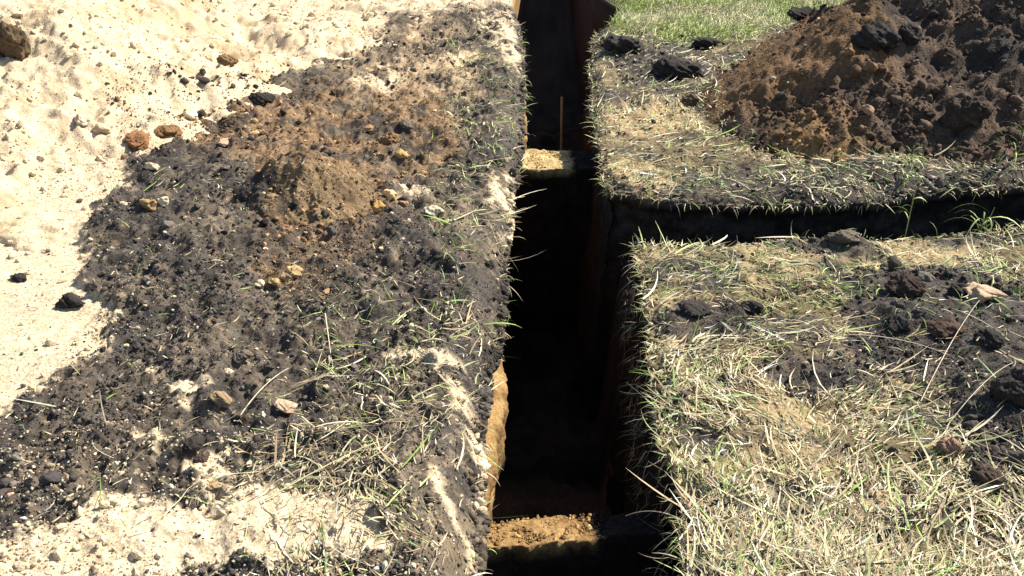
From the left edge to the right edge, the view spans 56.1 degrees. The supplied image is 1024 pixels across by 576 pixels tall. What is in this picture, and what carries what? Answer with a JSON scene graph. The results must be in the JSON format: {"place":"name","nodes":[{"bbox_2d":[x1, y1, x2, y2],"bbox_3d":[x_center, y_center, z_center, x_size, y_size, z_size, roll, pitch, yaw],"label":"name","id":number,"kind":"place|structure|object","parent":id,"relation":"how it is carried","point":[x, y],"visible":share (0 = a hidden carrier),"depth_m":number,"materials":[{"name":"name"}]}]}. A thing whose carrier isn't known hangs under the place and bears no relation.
{"place":"outdoors","nodes":[
{"label":"outdoors","id":0,"kind":"place"},
{"bbox_2d":[0,0,1023,575],"bbox_3d":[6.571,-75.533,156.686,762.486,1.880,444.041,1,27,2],"label":"ground","id":1,"kind":"structure","parent":0,"point":[558,438],"depth_m":3.87,"materials":[{"name":"soil"}]},
{"bbox_2d":[10,273,26,281],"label":"clod","id":2,"kind":"object","parent":1,"relation":"on","point":[18,277],"visible":1,"depth_m":3.81,"materials":[{"name":"black soil"}]},
{"bbox_2d":[54,292,84,307],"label":"clod","id":3,"kind":"object","parent":1,"relation":"on","point":[69,300],"visible":1,"depth_m":3.60,"materials":[{"name":"grey soil"}]},
{"bbox_2d":[122,130,149,150],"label":"clod","id":4,"kind":"object","parent":1,"relation":"on","point":[137,140],"visible":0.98,"depth_m":5.23,"materials":[{"name":"brown soil"}]},
{"bbox_2d":[139,199,156,210],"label":"stone","id":5,"kind":"object","parent":1,"relation":"on","point":[149,204],"visible":1,"depth_m":4.33,"materials":[{"name":"brown stone"}]},
{"bbox_2d":[145,162,159,169],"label":"stone","id":6,"kind":"object","parent":1,"relation":"on","point":[151,166],"visible":1,"depth_m":4.94,"materials":[{"name":"white stone"}]},
{"bbox_2d":[157,196,168,206],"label":"stone","id":7,"kind":"object","parent":1,"relation":"on","point":[163,201],"visible":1,"depth_m":4.36,"materials":[{"name":"white stone"}]},
{"bbox_2d":[153,124,182,137],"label":"clod","id":8,"kind":"object","parent":1,"relation":"on","point":[173,130],"visible":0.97,"depth_m":5.38,"materials":[{"name":"brown soil"}]},
{"bbox_2d":[182,436,203,451],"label":"clod","id":9,"kind":"object","parent":1,"relation":"on","point":[191,443],"visible":1,"depth_m":2.74,"materials":[{"name":"black soil"}]},
{"bbox_2d":[197,109,205,116],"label":"clod","id":10,"kind":"object","parent":1,"relation":"on","point":[202,113],"visible":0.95,"depth_m":5.71,"materials":[{"name":"grey soil"}]},
{"bbox_2d":[194,451,209,461],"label":"clod","id":11,"kind":"object","parent":1,"relation":"on","point":[199,457],"visible":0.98,"depth_m":2.74,"materials":[{"name":"brown soil"}]},
{"bbox_2d":[207,478,226,489],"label":"stone","id":12,"kind":"object","parent":1,"relation":"on","point":[213,484],"visible":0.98,"depth_m":2.62,"materials":[{"name":"beige stone"}]},
{"bbox_2d":[209,391,231,407],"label":"stone","id":13,"kind":"object","parent":1,"relation":"on","point":[219,399],"visible":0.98,"depth_m":2.97,"materials":[{"name":"beige stone"}]},
{"bbox_2d":[0,0,444,252],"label":"sand heap","id":14,"kind":"object","parent":1,"relation":"on","point":[201,23],"visible":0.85,"depth_m":5.83,"materials":[{"name":"beige sand"}]},
{"bbox_2d":[0,20,30,60],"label":"clod","id":15,"kind":"object","parent":14,"relation":"on","point":[14,42],"visible":0.98,"depth_m":5.54,"materials":[{"name":"brown soil"}]},
{"bbox_2d":[74,113,90,126],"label":"stone","id":16,"kind":"object","parent":14,"relation":"on","point":[80,119],"visible":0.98,"depth_m":5.26,"materials":[{"name":"beige stone"}]},
{"bbox_2d":[92,123,112,133],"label":"stone","id":17,"kind":"object","parent":14,"relation":"on","point":[103,128],"visible":0.97,"depth_m":5.26,"materials":[{"name":"beige stone"}]},
{"bbox_2d":[182,111,197,119],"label":"stone","id":18,"kind":"object","parent":14,"relation":"on","point":[190,115],"visible":1,"depth_m":5.67,"materials":[{"name":"beige stone"}]},
{"bbox_2d":[217,53,238,65],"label":"clod","id":19,"kind":"object","parent":14,"relation":"on","point":[224,59],"visible":0.91,"depth_m":6.51,"materials":[{"name":"brown stone"}]},
{"bbox_2d":[218,138,228,146],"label":"stone","id":20,"kind":"object","parent":1,"relation":"on","point":[223,142],"visible":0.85,"depth_m":5.34,"materials":[{"name":"beige stone"}]},
{"bbox_2d":[224,368,233,375],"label":"stone","id":21,"kind":"object","parent":1,"relation":"on","point":[228,372],"visible":1,"depth_m":3.14,"materials":[{"name":"beige stone"}]},
{"bbox_2d":[232,349,253,363],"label":"clod","id":22,"kind":"object","parent":1,"relation":"on","point":[241,356],"visible":1,"depth_m":3.20,"materials":[{"name":"soil"}]},
{"bbox_2d":[0,150,503,575],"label":"pebbles","id":23,"kind":"object","parent":1,"relation":"on","point":[221,441],"visible":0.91,"depth_m":2.66,"materials":[{"name":"stone"}]},
{"bbox_2d":[254,279,264,287],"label":"stone","id":24,"kind":"object","parent":1,"relation":"on","point":[260,283],"visible":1,"depth_m":3.75,"materials":[{"name":"white stone"}]},
{"bbox_2d":[0,0,521,575],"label":"sand lumps","id":25,"kind":"object","parent":1,"relation":"on","point":[142,502],"visible":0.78,"depth_m":3.40,"materials":[{"name":"beige sand"}]},
{"bbox_2d":[248,92,275,105],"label":"clod","id":26,"kind":"object","parent":1,"relation":"on","point":[259,98],"visible":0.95,"depth_m":6.02,"materials":[{"name":"black soil"}]},
{"bbox_2d":[239,368,288,415],"bbox_3d":[-0.785,0.320,3.052,0.004,0.025,0.301,8,28,15],"label":"grass stem","id":27,"kind":"object","parent":1,"relation":"on","point":[258,392],"visible":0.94,"depth_m":3.01,"materials":[{"name":"beige plant"}]},
{"bbox_2d":[268,278,279,285],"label":"stone","id":28,"kind":"object","parent":1,"relation":"on","point":[274,281],"visible":1,"depth_m":3.75,"materials":[{"name":"beige stone"}]},
{"bbox_2d":[273,399,297,412],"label":"stone","id":29,"kind":"object","parent":1,"relation":"on","point":[280,404],"visible":0.99,"depth_m":2.95,"materials":[{"name":"beige stone"}]},
{"bbox_2d":[280,264,303,281],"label":"stone","id":30,"kind":"object","parent":1,"relation":"on","point":[289,273],"visible":1,"depth_m":3.78,"materials":[{"name":"beige stone"}]},
{"bbox_2d":[233,148,382,227],"bbox_3d":[-0.971,-0.509,4.570,0.774,0.328,0.980,1,27,2],"label":"soil mound","id":31,"kind":"object","parent":1,"relation":"on","point":[273,172],"visible":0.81,"depth_m":4.40,"materials":[{"name":"brown soil"}]},
{"bbox_2d":[264,442,374,500],"bbox_3d":[-0.525,0.503,2.672,0.018,0.028,0.383,23,35,38],"label":"grass stem","id":32,"kind":"object","parent":1,"relation":"on","point":[310,474],"visible":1,"depth_m":2.62,"materials":[{"name":"beige plant"}]},
{"bbox_2d":[324,313,332,366],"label":"grass stem","id":33,"kind":"object","parent":1,"relation":"on","point":[328,336],"visible":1,"depth_m":3.34,"materials":[{"name":"beige plant"}]},
{"bbox_2d":[372,200,385,212],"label":"stone","id":34,"kind":"object","parent":1,"relation":"on","point":[378,206],"visible":1,"depth_m":4.40,"materials":[{"name":"beige stone"}]},
{"bbox_2d":[377,132,399,145],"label":"clod","id":35,"kind":"object","parent":1,"relation":"on","point":[387,138],"visible":0.97,"depth_m":5.35,"materials":[{"name":"brown soil"}]},
{"bbox_2d":[395,149,409,158],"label":"stone","id":36,"kind":"object","parent":1,"relation":"on","point":[400,153],"visible":1,"depth_m":5.15,"materials":[{"name":"beige stone"}]},
{"bbox_2d":[399,119,414,129],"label":"clod","id":37,"kind":"object","parent":1,"relation":"on","point":[405,124],"visible":1,"depth_m":5.52,"materials":[{"name":"grey stone"}]},
{"bbox_2d":[422,205,443,215],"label":"stone","id":38,"kind":"object","parent":1,"relation":"on","point":[435,210],"visible":1,"depth_m":4.36,"materials":[{"name":"white stone"}]},
{"bbox_2d":[0,1,1023,575],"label":"soil crumbs","id":39,"kind":"object","parent":1,"relation":"on","point":[232,571],"visible":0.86,"depth_m":3.47,"materials":[{"name":"black soil"}]},
{"bbox_2d":[0,0,1023,531],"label":"soil clods","id":40,"kind":"object","parent":1,"relation":"on","point":[54,476],"visible":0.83,"depth_m":3.92,"materials":[{"name":"black soil"}]},
{"bbox_2d":[4,9,1023,575],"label":"dry grass","id":41,"kind":"structure","parent":1,"relation":"on","point":[795,474],"depth_m":2.82,"materials":[{"name":"beige plant"}]},
{"bbox_2d":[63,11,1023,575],"bbox_3d":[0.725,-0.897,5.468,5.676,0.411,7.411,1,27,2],"label":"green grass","id":42,"kind":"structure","parent":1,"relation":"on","point":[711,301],"depth_m":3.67,"materials":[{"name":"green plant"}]},
{"bbox_2d":[505,149,597,337],"bbox_3d":[0.232,-0.352,6.357,0.690,1.356,0.643,1,27,2],"label":"earth step","id":43,"kind":"object","parent":1,"relation":"on","point":[553,223],"visible":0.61,"depth_m":6.07,"materials":[{"name":"soil"}]},
{"bbox_2d":[487,151,605,545],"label":"clay crumbs","id":44,"kind":"object","parent":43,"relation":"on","point":[588,527],"visible":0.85,"depth_m":2.94,"materials":[{"name":"beige soil"}]},
{"bbox_2d":[560,97,562,149],"bbox_3d":[0.395,-1.079,7.681,0.021,0.901,0.072,-4,27,-8],"label":"stake","id":45,"kind":"object","parent":1,"relation":"on","point":[561,128],"visible":0.48,"depth_m":7.58,"materials":[{"name":"wood"}]},
{"bbox_2d":[483,508,658,575],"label":"earth step","id":46,"kind":"object","parent":1,"relation":"on","point":[621,544],"visible":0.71,"depth_m":2.90,"materials":[{"name":"soil"}]},
{"bbox_2d":[601,35,641,52],"bbox_3d":[0.844,-1.872,7.383,0.332,0.150,0.305,1,27,2],"label":"clod","id":47,"kind":"object","parent":1,"relation":"on","point":[621,44],"visible":0.94,"depth_m":7.29,"materials":[{"name":"black soil"}]},
{"bbox_2d":[614,253,673,574],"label":"wall roots","id":48,"kind":"object","parent":1,"relation":"on","point":[633,449],"depth_m":3.31,"materials":[{"name":"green plant"}]},
{"bbox_2d":[626,511,687,524],"bbox_3d":[0.403,0.651,2.698,0.003,0.142,0.245,-17,31,-31],"label":"grass stem","id":49,"kind":"object","parent":1,"relation":"on","point":[660,512],"visible":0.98,"depth_m":2.66,"materials":[{"name":"beige plant"}]},
{"bbox_2d":[650,56,703,79],"bbox_3d":[1.151,-1.529,6.739,0.349,0.178,0.275,-7,27,-14],"label":"clod","id":50,"kind":"object","parent":1,"relation":"on","point":[675,67],"visible":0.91,"depth_m":6.66,"materials":[{"name":"black soil"}]},
{"bbox_2d":[681,93,699,104],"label":"clod","id":51,"kind":"object","parent":1,"relation":"on","point":[690,99],"visible":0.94,"depth_m":6.06,"materials":[{"name":"brown soil"}]},
{"bbox_2d":[677,299,712,317],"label":"clod","id":52,"kind":"object","parent":1,"relation":"on","point":[692,308],"visible":0.99,"depth_m":3.60,"materials":[{"name":"grey soil"}]},
{"bbox_2d":[691,37,721,49],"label":"clod","id":53,"kind":"object","parent":1,"relation":"on","point":[703,43],"visible":0.96,"depth_m":7.59,"materials":[{"name":"black soil"}]},
{"bbox_2d":[458,22,1023,575],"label":"edge crumbs","id":54,"kind":"object","parent":1,"relation":"on","point":[480,520],"visible":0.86,"depth_m":3.57,"materials":[{"name":"brown soil"}]},
{"bbox_2d":[740,300,763,313],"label":"clod","id":55,"kind":"object","parent":1,"relation":"on","point":[750,306],"visible":1,"depth_m":3.64,"materials":[{"name":"black soil"}]},
{"bbox_2d":[484,20,1023,575],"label":"edge grass","id":56,"kind":"structure","parent":1,"relation":"on","point":[646,304],"depth_m":4.05,"materials":[{"name":"plant"}]},
{"bbox_2d":[787,6,812,20],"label":"clod","id":57,"kind":"object","parent":1,"relation":"on","point":[796,13],"visible":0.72,"depth_m":7.61,"materials":[{"name":"black soil"}]},
{"bbox_2d":[824,229,861,243],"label":"clod","id":58,"kind":"object","parent":1,"relation":"on","point":[846,236],"visible":1,"depth_m":4.13,"materials":[{"name":"grey soil"}]},
{"bbox_2d":[696,0,1023,164],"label":"soil heap","id":59,"kind":"object","parent":1,"relation":"on","point":[829,48],"visible":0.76,"depth_m":5.64,"materials":[{"name":"brown soil"}]},
{"bbox_2d":[737,128,754,142],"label":"weed","id":60,"kind":"object","parent":59,"relation":"on","point":[751,130],"visible":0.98,"depth_m":5.47,"materials":[{"name":"green plant"}]},
{"bbox_2d":[709,0,1023,170],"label":"heap clods","id":61,"kind":"object","parent":59,"relation":"on","point":[854,71],"visible":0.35,"depth_m":5.41,"materials":[{"name":"brown soil"}]},
{"bbox_2d":[850,20,901,50],"bbox_3d":[2.165,-1.482,5.696,0.281,0.193,0.235,14,30,26],"label":"clod","id":62,"kind":"object","parent":59,"relation":"on","point":[874,35],"visible":0.94,"depth_m":5.64,"materials":[{"name":"black soil"}]},
{"bbox_2d":[899,22,922,45],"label":"clod","id":63,"kind":"object","parent":59,"relation":"on","point":[910,33],"visible":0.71,"depth_m":5.74,"materials":[{"name":"black soil"}]},
{"bbox_2d":[940,95,994,134],"bbox_3d":[2.516,-0.955,5.290,0.240,0.225,0.230,23,35,38],"label":"clod","id":64,"kind":"object","parent":59,"relation":"on","point":[959,115],"visible":0.93,"depth_m":5.22,"materials":[{"name":"black soil"}]},
{"bbox_2d":[849,334,947,354],"bbox_3d":[1.343,0.192,3.330,0.331,0.032,0.004,9,28,17],"label":"grass stem","id":65,"kind":"object","parent":1,"relation":"on","point":[892,338],"visible":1,"depth_m":3.33,"materials":[{"name":"beige plant"}]},
{"bbox_2d":[888,314,912,332],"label":"clod","id":66,"kind":"object","parent":1,"relation":"on","point":[899,323],"visible":1,"depth_m":3.43,"materials":[{"name":"black soil"}]},
{"bbox_2d":[881,145,926,184],"bbox_3d":[1.966,-0.626,4.811,0.230,0.211,0.234,13,29,24],"label":"weed","id":67,"kind":"object","parent":1,"relation":"on","point":[906,175],"visible":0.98,"depth_m":4.78,"materials":[{"name":"green plant"}]},
{"bbox_2d":[884,272,926,299],"bbox_3d":[1.490,-0.008,3.648,0.155,0.092,0.129,1,27,2],"label":"clod","id":68,"kind":"object","parent":1,"relation":"on","point":[901,284],"visible":0.98,"depth_m":3.62,"materials":[{"name":"brown soil"}]},
{"bbox_2d":[888,152,925,237],"bbox_3d":[1.755,-0.422,4.265,0.101,0.430,0.150,-13,29,-24],"label":"weed","id":69,"kind":"object","parent":1,"relation":"on","point":[912,201],"visible":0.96,"depth_m":4.26,"materials":[{"name":"green plant"}]},
{"bbox_2d":[922,315,966,338],"bbox_3d":[1.541,0.147,3.409,0.134,0.078,0.122,-5,27,-10],"label":"clod","id":70,"kind":"object","parent":1,"relation":"on","point":[945,327],"visible":0.98,"depth_m":3.38,"materials":[{"name":"brown soil"}]},
{"bbox_2d":[935,436,962,456],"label":"clod","id":71,"kind":"object","parent":1,"relation":"on","point":[949,445],"visible":0.88,"depth_m":2.81,"materials":[{"name":"brown soil"}]},
{"bbox_2d":[920,300,979,400],"bbox_3d":[1.515,0.202,3.304,0.004,0.101,0.668,19,32,33],"label":"grass stem","id":72,"kind":"object","parent":1,"relation":"on","point":[943,357],"visible":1,"depth_m":3.20,"materials":[{"name":"beige plant"}]},
{"bbox_2d":[946,282,967,296],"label":"clod","id":73,"kind":"object","parent":1,"relation":"on","point":[952,291],"visible":0.97,"depth_m":3.61,"materials":[{"name":"black soil"}]},
{"bbox_2d":[944,363,1011,428],"bbox_3d":[1.480,0.335,3.033,0.400,0.096,0.004,-20,33,-34],"label":"grass stem","id":74,"kind":"object","parent":1,"relation":"on","point":[972,394],"visible":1,"depth_m":2.98,"materials":[{"name":"beige plant"}]},
{"bbox_2d":[939,204,1023,237],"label":"weed","id":75,"kind":"object","parent":1,"relation":"on","point":[986,221],"visible":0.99,"depth_m":4.34,"materials":[{"name":"green plant"}]},
{"bbox_2d":[962,281,1007,304],"bbox_3d":[1.752,0.013,3.601,0.159,0.067,0.133,-11,29,-21],"label":"stone","id":76,"kind":"object","parent":1,"relation":"on","point":[977,290],"visible":0.96,"depth_m":3.56,"materials":[{"name":"beige stone"}]},
{"bbox_2d":[964,459,1006,487],"bbox_3d":[1.337,0.527,2.718,0.090,0.062,0.102,-5,27,-11],"label":"clod","id":77,"kind":"object","parent":1,"relation":"on","point":[981,472],"visible":0.93,"depth_m":2.69,"materials":[{"name":"brown soil"}]},
{"bbox_2d":[973,327,1005,348],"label":"clod","id":78,"kind":"object","parent":1,"relation":"on","point":[989,337],"visible":0.98,"depth_m":3.27,"materials":[{"name":"black soil"}]},
{"bbox_2d":[985,121,1023,166],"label":"weed","id":79,"kind":"object","parent":1,"relation":"on","point":[1015,154],"visible":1,"depth_m":4.96,"materials":[{"name":"green plant"}]},
{"bbox_2d":[987,366,1023,407],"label":"clod","id":80,"kind":"object","parent":1,"relation":"on","point":[1006,386],"visible":0.99,"depth_m":2.98,"materials":[{"name":"black soil"}]},
{"bbox_2d":[607,0,846,44],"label":"lawn grass","id":81,"kind":"structure","parent":0,"point":[747,5],"depth_m":8.59,"materials":[{"name":"green plant"}]}
]}

